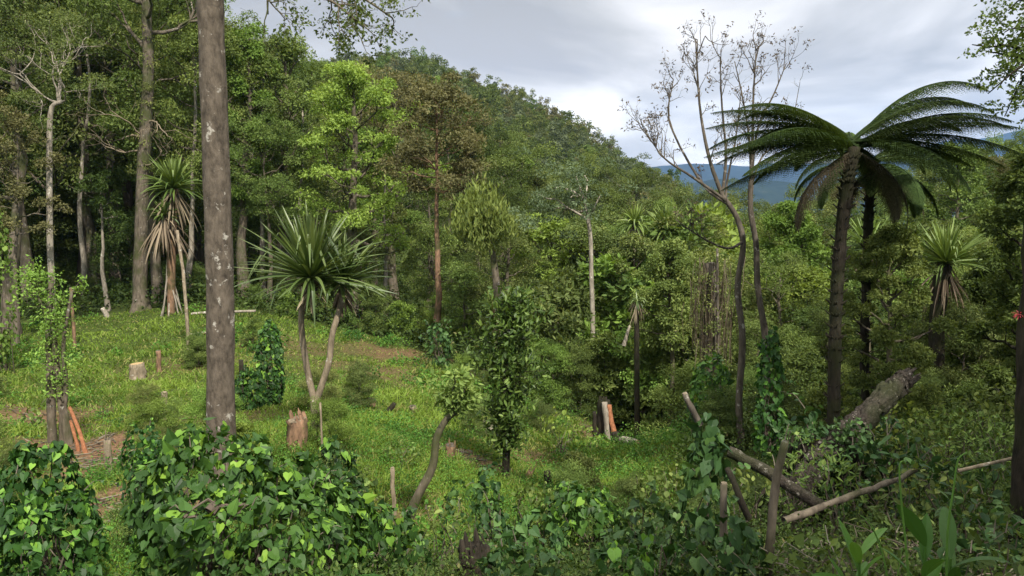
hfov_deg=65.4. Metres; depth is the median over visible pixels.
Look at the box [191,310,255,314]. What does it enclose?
fallen pole
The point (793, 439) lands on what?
bush
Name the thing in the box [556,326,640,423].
shrub
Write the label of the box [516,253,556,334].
forest tree
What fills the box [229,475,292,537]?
young plant
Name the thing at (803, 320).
forest tree
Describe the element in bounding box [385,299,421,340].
shrub
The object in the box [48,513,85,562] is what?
young plant
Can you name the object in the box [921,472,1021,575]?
shrub
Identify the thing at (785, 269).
forest tree
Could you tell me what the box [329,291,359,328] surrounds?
shrub
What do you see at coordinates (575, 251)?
forest tree
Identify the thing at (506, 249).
forest tree
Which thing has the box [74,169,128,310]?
pale tree
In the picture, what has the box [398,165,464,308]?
forest tree
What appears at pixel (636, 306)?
screw palm
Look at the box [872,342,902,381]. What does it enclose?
shrub
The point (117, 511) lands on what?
young plant
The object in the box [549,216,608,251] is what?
forest tree
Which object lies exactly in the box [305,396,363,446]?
young plant
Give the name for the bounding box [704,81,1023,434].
tree fern
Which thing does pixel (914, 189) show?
tree fern
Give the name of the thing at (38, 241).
shrub
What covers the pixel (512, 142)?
forest tree
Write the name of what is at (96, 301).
undergrowth
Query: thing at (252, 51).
broadleaf tree
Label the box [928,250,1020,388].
broadleaf tree
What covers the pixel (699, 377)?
shrub
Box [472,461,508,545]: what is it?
vine bush
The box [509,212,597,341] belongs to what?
forest tree
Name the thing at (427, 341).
forest tree
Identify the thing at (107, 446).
tree stump
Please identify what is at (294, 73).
forest tree
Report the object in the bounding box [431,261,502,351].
forest tree
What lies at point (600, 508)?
vine bush
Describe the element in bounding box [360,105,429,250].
forest tree
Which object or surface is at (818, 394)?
shrub
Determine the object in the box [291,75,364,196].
forest tree
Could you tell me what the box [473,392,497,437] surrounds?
young plant
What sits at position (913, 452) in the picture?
shrub
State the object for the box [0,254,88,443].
sprouting tree
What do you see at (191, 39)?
forest tree
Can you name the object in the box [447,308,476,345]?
shrub
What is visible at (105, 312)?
wooden post
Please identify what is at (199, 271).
shrub
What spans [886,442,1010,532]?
vine bush
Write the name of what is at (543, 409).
young plant
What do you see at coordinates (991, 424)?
shrub
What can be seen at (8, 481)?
young plant
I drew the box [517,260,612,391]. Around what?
shrub
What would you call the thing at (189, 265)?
slim tree
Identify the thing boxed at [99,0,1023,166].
sky
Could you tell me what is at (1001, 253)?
broadleaf tree
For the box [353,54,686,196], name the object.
hillside wood
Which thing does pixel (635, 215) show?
screw palm
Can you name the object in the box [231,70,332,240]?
forest tree
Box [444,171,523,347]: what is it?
sleeved tree
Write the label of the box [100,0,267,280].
forest tree
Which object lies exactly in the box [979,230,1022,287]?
forest tree
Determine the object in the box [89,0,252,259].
forest tree
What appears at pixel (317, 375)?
young plant
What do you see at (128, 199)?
forest tree
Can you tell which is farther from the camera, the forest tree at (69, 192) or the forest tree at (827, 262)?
the forest tree at (69, 192)
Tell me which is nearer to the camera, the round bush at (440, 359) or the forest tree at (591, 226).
the round bush at (440, 359)
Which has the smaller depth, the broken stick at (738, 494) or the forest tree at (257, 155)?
the broken stick at (738, 494)
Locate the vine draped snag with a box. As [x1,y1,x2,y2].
[673,248,745,393]
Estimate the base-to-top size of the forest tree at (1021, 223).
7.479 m
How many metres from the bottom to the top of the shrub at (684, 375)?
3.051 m
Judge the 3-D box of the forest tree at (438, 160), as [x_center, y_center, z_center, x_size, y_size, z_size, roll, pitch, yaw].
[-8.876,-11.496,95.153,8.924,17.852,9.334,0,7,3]
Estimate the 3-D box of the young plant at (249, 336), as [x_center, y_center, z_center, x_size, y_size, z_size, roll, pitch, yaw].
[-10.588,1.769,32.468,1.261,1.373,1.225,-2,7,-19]
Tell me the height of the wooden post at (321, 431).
1.159 m
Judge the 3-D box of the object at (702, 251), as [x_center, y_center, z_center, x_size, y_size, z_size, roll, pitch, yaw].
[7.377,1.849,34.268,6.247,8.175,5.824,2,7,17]
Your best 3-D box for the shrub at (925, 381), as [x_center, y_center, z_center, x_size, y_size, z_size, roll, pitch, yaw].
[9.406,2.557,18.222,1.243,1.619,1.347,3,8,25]
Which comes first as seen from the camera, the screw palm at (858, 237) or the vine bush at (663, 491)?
the vine bush at (663, 491)
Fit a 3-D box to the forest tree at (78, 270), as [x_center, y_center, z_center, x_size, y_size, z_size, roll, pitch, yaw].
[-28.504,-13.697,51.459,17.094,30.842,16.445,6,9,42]
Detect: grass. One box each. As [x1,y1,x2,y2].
[0,306,695,575]
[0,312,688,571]
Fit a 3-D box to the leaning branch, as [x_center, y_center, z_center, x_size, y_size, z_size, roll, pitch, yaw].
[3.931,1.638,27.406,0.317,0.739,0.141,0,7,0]
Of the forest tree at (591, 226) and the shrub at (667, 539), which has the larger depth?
the forest tree at (591, 226)
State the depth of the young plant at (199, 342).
29.25 m
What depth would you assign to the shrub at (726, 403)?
16.76 m
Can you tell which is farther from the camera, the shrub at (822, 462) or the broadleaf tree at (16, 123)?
the broadleaf tree at (16, 123)
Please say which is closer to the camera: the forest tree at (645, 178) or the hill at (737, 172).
the forest tree at (645, 178)
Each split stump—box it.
[602,402,611,439]
[607,405,615,431]
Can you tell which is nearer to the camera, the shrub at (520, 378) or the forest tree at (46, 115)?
the shrub at (520, 378)
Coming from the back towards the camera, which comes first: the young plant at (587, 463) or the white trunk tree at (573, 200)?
the white trunk tree at (573, 200)
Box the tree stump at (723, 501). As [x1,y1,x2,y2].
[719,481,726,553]
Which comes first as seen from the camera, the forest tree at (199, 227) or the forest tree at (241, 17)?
the forest tree at (199, 227)
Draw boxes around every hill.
[649,130,1023,189]
[683,179,962,223]
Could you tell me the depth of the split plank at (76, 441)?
16.84 m
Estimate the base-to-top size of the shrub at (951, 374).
3.856 m
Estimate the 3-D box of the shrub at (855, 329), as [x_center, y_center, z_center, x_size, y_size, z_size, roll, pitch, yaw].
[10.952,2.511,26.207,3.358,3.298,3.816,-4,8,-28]
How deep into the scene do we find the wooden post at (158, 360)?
28.48 m
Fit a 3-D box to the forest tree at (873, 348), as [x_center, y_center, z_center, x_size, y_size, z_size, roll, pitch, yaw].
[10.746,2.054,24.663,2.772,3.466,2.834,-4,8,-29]
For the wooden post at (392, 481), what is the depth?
12.97 m
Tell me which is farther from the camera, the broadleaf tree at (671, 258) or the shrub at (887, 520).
the broadleaf tree at (671, 258)
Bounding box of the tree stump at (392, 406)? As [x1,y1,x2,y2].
[386,402,395,410]
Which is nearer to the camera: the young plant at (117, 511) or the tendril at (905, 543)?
the tendril at (905, 543)
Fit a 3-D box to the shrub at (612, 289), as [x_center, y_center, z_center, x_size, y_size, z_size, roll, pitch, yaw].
[6.266,2.105,32.878,6.441,7.539,6.257,-1,7,-9]
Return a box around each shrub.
[0,184,78,272]
[0,208,80,304]
[0,209,46,284]
[0,210,20,372]
[0,234,42,282]
[29,183,166,282]
[32,207,108,282]
[34,261,69,312]
[77,275,102,308]
[86,202,180,298]
[118,193,204,271]
[148,254,205,297]
[190,264,205,299]
[242,283,264,307]
[251,220,328,281]
[255,256,291,299]
[273,219,403,304]
[274,288,300,315]
[298,288,334,320]
[321,281,370,313]
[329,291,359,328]
[354,280,393,333]
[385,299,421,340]
[395,495,463,573]
[414,307,445,343]
[418,493,487,575]
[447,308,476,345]
[451,353,474,387]
[452,364,489,383]
[475,339,490,371]
[479,365,497,390]
[510,365,527,395]
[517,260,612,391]
[524,335,575,408]
[541,406,592,453]
[546,244,694,408]
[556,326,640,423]
[558,336,605,417]
[560,201,737,364]
[573,426,611,450]
[574,323,687,443]
[598,249,698,421]
[613,286,699,438]
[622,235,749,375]
[628,521,720,575]
[631,358,700,440]
[640,285,776,428]
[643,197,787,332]
[682,352,735,438]
[685,371,735,415]
[697,382,746,452]
[727,465,789,537]
[731,362,763,408]
[742,379,811,441]
[754,342,827,408]
[761,431,868,554]
[771,321,842,402]
[774,522,872,575]
[795,377,854,437]
[800,319,884,388]
[817,416,948,537]
[827,360,875,409]
[834,418,896,500]
[845,380,918,445]
[848,496,944,575]
[870,461,985,555]
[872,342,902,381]
[887,401,1014,498]
[892,285,1015,423]
[900,366,952,430]
[914,346,962,390]
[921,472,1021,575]
[926,376,997,442]
[939,383,1015,473]
[945,287,1018,392]
[948,376,1015,436]
[955,440,1013,528]
[956,506,1023,575]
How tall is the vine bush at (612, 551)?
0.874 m
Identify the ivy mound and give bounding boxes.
[235,364,267,411]
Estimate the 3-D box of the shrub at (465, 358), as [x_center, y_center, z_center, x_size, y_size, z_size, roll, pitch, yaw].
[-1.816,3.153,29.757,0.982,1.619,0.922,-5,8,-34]
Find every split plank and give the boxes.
[68,406,87,453]
[69,420,79,450]
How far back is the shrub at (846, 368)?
21.01 m
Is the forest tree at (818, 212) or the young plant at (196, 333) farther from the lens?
the forest tree at (818, 212)
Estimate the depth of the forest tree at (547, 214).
55.29 m
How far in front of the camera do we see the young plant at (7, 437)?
15.55 m
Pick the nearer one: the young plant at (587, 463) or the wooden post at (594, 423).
the young plant at (587, 463)
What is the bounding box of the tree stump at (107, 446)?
[103,430,112,473]
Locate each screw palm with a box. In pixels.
[133,154,202,316]
[234,199,395,439]
[613,201,654,257]
[625,293,646,438]
[643,202,689,244]
[828,211,898,390]
[905,216,996,409]
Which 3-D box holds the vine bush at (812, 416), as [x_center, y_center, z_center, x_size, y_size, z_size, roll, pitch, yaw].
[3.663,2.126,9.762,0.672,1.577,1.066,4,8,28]
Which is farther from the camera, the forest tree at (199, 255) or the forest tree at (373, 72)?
the forest tree at (373, 72)
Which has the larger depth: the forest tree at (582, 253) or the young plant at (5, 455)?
the forest tree at (582, 253)
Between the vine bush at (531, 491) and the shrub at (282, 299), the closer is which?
the vine bush at (531, 491)
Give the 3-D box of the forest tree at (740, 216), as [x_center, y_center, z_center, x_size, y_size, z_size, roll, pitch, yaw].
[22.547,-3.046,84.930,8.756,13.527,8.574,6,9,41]
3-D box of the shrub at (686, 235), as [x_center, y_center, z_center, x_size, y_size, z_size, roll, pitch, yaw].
[6.830,0.655,39.582,9.638,10.032,9.338,-2,7,-14]
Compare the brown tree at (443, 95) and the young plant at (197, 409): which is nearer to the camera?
the young plant at (197, 409)
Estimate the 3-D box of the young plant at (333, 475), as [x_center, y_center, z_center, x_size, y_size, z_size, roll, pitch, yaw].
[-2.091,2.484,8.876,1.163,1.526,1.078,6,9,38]
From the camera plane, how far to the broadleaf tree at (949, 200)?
39.60 m
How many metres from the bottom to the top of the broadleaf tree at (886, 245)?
5.003 m
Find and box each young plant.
[0,375,12,398]
[0,417,12,452]
[0,439,10,459]
[0,441,24,539]
[0,446,18,484]
[9,437,49,475]
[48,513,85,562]
[99,474,191,561]
[122,381,160,428]
[122,391,186,461]
[130,423,177,455]
[154,397,186,433]
[178,383,261,445]
[180,332,206,368]
[184,329,206,364]
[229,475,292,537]
[234,367,238,378]
[236,420,260,458]
[237,316,263,346]
[252,318,280,349]
[275,444,376,552]
[283,499,309,535]
[287,366,346,411]
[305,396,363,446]
[338,357,380,406]
[340,374,369,400]
[455,409,484,432]
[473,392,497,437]
[522,397,559,434]
[544,456,595,528]
[561,447,609,492]
[585,476,610,499]
[608,471,658,522]
[671,431,692,456]
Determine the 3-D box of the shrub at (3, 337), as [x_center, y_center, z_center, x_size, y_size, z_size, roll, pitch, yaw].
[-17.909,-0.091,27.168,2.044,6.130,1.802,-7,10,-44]
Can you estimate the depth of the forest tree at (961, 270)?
23.63 m
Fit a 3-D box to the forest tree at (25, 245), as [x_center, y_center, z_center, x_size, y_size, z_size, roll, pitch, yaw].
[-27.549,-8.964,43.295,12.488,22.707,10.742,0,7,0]
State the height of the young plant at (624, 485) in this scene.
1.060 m
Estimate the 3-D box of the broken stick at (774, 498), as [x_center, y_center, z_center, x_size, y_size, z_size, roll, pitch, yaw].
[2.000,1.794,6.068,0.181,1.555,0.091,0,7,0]
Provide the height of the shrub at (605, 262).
7.314 m
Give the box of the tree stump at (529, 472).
[524,466,535,478]
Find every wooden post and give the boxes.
[69,288,76,346]
[100,307,109,317]
[156,350,161,371]
[161,391,167,419]
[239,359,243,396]
[319,402,322,453]
[390,467,396,514]
[592,411,596,436]
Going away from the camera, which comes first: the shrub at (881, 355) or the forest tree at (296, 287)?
the shrub at (881, 355)
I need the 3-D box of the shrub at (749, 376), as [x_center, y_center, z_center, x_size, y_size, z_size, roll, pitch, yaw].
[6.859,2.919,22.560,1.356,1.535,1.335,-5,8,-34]
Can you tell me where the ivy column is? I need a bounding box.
[249,317,285,406]
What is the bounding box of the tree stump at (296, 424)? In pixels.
[285,408,308,448]
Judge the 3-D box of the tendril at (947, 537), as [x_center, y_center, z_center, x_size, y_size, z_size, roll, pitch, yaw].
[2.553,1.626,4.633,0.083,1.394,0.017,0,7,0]
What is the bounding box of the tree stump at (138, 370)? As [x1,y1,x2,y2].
[129,362,146,379]
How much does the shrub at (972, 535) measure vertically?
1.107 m
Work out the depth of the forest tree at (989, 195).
45.63 m
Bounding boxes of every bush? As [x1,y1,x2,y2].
[0,435,113,575]
[16,396,57,425]
[116,418,183,563]
[119,417,376,575]
[304,434,397,572]
[352,471,384,529]
[365,503,435,575]
[383,439,420,468]
[418,319,454,365]
[438,479,487,562]
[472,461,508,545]
[472,528,566,575]
[488,505,575,575]
[510,481,566,552]
[543,480,622,568]
[584,529,687,575]
[597,479,692,574]
[629,463,693,532]
[673,412,750,575]
[683,493,769,575]
[751,414,904,526]
[764,532,917,575]
[779,392,828,492]
[855,400,949,498]
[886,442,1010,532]
[931,503,1023,575]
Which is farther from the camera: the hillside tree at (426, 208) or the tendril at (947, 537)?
the hillside tree at (426, 208)
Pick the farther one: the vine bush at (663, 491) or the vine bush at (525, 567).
the vine bush at (663, 491)
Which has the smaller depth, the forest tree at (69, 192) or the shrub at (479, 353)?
the shrub at (479, 353)
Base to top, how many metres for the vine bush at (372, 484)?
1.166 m
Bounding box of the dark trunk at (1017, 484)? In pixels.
[1008,229,1023,555]
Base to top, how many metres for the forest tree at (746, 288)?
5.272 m
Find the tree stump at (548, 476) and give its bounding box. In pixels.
[544,470,551,489]
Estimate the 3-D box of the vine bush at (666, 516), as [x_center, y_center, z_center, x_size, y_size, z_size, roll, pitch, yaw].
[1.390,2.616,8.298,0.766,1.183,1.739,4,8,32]
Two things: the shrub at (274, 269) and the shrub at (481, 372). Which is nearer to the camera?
the shrub at (481, 372)
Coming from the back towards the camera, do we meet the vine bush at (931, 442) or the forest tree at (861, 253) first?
the forest tree at (861, 253)
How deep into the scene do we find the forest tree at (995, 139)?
84.64 m
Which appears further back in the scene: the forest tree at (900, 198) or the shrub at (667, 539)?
the forest tree at (900, 198)
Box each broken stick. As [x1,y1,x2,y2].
[682,392,702,426]
[725,467,751,520]
[764,424,790,575]
[957,457,1011,472]
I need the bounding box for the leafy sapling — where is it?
[441,281,560,477]
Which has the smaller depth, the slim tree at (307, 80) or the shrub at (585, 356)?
the shrub at (585, 356)
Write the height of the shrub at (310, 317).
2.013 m
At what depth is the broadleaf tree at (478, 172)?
57.19 m
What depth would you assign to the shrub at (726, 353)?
27.72 m
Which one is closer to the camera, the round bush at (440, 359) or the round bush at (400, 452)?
the round bush at (400, 452)
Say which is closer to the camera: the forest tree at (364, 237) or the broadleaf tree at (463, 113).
the forest tree at (364, 237)
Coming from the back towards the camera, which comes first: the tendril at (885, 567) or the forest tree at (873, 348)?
the forest tree at (873, 348)
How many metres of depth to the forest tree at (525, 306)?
37.63 m
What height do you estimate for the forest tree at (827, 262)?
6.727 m
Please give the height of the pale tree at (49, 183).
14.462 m
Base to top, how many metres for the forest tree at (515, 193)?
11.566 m
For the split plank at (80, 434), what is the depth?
16.75 m
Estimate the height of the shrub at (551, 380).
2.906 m
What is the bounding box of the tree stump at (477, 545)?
[457,527,491,575]
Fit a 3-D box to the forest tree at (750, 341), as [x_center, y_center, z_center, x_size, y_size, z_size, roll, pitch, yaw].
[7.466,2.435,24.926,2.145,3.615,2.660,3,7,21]
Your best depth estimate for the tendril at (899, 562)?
4.10 m
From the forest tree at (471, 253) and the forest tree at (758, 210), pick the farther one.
the forest tree at (758, 210)
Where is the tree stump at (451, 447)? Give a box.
[445,437,455,462]
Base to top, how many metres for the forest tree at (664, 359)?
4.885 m
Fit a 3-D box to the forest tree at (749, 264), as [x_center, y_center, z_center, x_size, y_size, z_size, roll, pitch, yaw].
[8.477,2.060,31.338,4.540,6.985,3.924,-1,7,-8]
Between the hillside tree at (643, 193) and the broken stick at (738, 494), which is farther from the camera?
the hillside tree at (643, 193)
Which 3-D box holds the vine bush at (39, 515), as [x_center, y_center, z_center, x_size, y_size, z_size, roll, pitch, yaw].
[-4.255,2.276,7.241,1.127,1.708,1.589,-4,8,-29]
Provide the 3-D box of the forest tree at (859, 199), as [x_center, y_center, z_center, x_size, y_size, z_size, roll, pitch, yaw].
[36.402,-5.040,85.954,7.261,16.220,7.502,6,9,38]
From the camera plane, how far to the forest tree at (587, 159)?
93.35 m
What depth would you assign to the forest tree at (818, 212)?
62.84 m
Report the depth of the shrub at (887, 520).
6.51 m
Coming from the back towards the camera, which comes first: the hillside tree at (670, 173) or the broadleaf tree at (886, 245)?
the hillside tree at (670, 173)
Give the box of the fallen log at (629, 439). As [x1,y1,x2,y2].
[619,436,640,444]
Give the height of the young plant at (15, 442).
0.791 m
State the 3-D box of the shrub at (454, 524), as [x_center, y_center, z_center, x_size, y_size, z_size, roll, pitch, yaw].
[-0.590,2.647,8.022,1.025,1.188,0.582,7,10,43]
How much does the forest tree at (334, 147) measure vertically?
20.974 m
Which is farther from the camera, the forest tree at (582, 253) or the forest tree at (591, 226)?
the forest tree at (591, 226)
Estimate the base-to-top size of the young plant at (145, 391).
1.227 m
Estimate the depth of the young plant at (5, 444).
14.09 m
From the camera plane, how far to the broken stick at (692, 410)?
7.37 m
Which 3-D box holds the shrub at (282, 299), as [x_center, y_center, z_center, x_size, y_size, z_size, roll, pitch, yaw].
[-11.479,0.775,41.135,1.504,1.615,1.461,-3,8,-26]
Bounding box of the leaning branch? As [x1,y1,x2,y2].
[622,325,630,345]
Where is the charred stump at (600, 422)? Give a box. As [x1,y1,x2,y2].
[596,396,610,438]
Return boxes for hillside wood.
[288,51,690,209]
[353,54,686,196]
[359,45,599,158]
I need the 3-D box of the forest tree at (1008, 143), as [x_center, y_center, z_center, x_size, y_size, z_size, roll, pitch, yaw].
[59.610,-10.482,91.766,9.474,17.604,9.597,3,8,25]
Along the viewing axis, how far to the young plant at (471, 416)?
22.02 m
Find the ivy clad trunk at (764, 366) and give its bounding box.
[750,325,795,459]
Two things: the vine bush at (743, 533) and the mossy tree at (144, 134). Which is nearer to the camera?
the vine bush at (743, 533)
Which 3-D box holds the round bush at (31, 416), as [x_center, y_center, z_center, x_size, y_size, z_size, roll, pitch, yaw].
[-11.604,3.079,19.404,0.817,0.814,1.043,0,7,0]
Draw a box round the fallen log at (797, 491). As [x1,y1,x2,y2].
[727,446,825,512]
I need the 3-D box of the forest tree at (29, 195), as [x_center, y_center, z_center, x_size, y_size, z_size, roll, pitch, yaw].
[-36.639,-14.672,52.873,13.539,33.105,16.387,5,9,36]
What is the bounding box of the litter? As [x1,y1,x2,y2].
[1,402,614,528]
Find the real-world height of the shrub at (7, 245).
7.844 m
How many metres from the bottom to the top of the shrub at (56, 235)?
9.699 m
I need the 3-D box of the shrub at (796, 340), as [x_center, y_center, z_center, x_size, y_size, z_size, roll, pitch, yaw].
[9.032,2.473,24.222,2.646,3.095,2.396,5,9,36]
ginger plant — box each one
[812,517,886,575]
[882,504,945,575]
[911,506,1011,575]
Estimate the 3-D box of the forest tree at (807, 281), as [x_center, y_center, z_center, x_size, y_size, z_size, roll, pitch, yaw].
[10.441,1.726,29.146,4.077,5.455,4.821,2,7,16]
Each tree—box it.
[0,0,73,335]
[0,0,97,231]
[0,0,135,314]
[0,0,141,294]
[0,0,179,295]
[0,0,186,298]
[0,6,127,323]
[0,10,64,216]
[0,61,101,234]
[0,89,74,345]
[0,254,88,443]
[5,0,189,297]
[31,40,162,260]
[47,0,244,303]
[47,1,120,307]
[53,1,201,196]
[55,0,228,273]
[56,179,104,249]
[65,0,235,312]
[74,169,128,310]
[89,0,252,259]
[90,16,201,200]
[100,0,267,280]
[115,0,267,178]
[148,232,196,283]
[163,0,198,300]
[187,10,267,147]
[188,48,323,282]
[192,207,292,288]
[196,0,429,487]
[225,20,280,299]
[227,30,326,302]
[228,97,307,303]
[230,52,305,252]
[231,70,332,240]
[237,34,307,229]
[238,24,334,208]
[241,54,297,291]
[258,179,372,287]
[271,75,333,294]
[287,259,302,301]
[290,59,451,326]
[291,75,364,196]
[291,96,407,233]
[301,58,409,202]
[318,61,361,205]
[329,124,423,285]
[332,34,356,63]
[336,220,392,318]
[347,79,416,236]
[349,59,446,302]
[351,51,370,64]
[357,148,416,319]
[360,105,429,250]
[373,71,494,354]
[397,223,474,312]
[398,96,450,249]
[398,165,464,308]
[401,123,464,255]
[402,363,483,532]
[407,201,433,220]
[411,122,490,283]
[413,295,456,332]
[421,334,434,349]
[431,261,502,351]
[433,75,454,117]
[434,190,485,309]
[439,102,535,253]
[443,144,503,261]
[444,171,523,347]
[451,102,472,121]
[455,168,544,290]
[455,312,473,346]
[456,238,502,328]
[457,209,548,331]
[461,146,529,261]
[463,232,541,314]
[466,133,562,269]
[482,125,557,281]
[501,289,545,327]
[502,165,560,264]
[508,145,640,369]
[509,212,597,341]
[510,214,559,336]
[511,149,536,263]
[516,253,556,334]
[519,200,565,273]
[537,165,573,251]
[537,202,624,332]
[544,247,611,343]
[547,294,623,370]
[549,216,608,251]
[550,147,619,224]
[552,202,586,261]
[553,177,623,264]
[575,233,642,306]
[586,214,654,238]
[589,187,635,239]
[594,220,635,241]
[595,230,670,334]
[596,152,673,224]
[611,185,649,210]
[617,9,751,450]
[619,212,752,303]
[625,237,707,426]
[626,178,695,218]
[634,186,683,210]
[647,312,750,392]
[651,195,680,217]
[663,169,681,189]
[668,178,744,229]
[696,252,782,364]
[703,196,754,247]
[704,252,773,363]
[712,198,751,239]
[715,10,814,402]
[715,185,760,240]
[721,247,829,350]
[721,283,782,374]
[727,310,785,392]
[729,216,796,347]
[730,248,817,338]
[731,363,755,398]
[734,199,783,236]
[744,212,827,261]
[744,263,855,366]
[749,199,832,327]
[754,203,776,222]
[774,303,856,387]
[782,181,836,241]
[801,242,861,296]
[804,300,854,387]
[805,197,850,261]
[806,299,909,374]
[807,213,928,328]
[811,196,913,294]
[822,177,860,239]
[826,222,958,459]
[828,177,883,209]
[830,239,935,301]
[837,176,883,212]
[842,287,885,374]
[844,269,928,368]
[856,296,929,375]
[858,170,939,257]
[874,271,953,345]
[883,203,943,338]
[892,219,983,337]
[904,165,987,221]
[907,136,993,222]
[915,162,1014,238]
[918,141,995,235]
[919,264,986,357]
[920,231,977,320]
[921,227,977,316]
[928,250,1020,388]
[929,226,1008,282]
[940,169,989,226]
[941,131,1004,219]
[949,225,1022,284]
[953,212,980,266]
[955,143,1023,401]
[956,216,1022,287]
[957,0,1023,129]
[967,235,1006,260]
[968,142,1023,229]
[968,154,1012,226]
[971,203,1021,240]
[973,154,1010,203]
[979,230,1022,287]
[996,127,1023,169]
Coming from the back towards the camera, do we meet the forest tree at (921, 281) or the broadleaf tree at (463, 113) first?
the broadleaf tree at (463, 113)
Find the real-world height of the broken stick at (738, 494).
0.448 m
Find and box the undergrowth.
[0,223,1023,575]
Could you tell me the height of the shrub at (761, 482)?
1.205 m
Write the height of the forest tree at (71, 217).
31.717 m
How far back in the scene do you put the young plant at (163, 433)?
12.91 m
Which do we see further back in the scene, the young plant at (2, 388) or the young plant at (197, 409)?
the young plant at (2, 388)
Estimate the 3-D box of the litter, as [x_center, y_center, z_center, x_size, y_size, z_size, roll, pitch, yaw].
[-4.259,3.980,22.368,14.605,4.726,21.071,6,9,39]
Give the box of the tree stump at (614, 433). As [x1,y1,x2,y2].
[611,431,619,443]
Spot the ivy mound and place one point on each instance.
(256, 397)
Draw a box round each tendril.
[860,515,887,575]
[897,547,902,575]
[898,460,909,575]
[945,452,966,575]
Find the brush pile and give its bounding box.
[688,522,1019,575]
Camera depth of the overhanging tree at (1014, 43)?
10.57 m
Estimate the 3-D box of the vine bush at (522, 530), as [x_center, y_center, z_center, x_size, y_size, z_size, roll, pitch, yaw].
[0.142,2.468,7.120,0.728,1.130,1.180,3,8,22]
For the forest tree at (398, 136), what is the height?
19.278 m
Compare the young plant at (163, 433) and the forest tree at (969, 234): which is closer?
the young plant at (163, 433)
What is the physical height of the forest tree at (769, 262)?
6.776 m
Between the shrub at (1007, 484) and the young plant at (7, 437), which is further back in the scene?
the young plant at (7, 437)
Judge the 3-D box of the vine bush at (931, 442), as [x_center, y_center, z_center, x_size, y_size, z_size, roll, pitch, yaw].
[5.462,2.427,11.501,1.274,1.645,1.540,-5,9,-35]
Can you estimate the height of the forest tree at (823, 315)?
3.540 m
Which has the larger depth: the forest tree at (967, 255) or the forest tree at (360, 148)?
the forest tree at (360, 148)
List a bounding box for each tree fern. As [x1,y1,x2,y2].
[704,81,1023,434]
[794,151,957,447]
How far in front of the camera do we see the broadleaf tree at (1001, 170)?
47.42 m
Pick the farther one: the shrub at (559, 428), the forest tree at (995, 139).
the forest tree at (995, 139)
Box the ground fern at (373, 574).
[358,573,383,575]
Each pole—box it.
[176,230,189,358]
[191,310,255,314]
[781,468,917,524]
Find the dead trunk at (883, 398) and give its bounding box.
[776,367,921,535]
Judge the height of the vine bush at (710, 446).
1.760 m
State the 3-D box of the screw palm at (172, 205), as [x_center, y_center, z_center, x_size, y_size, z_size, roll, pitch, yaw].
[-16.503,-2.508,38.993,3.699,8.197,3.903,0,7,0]

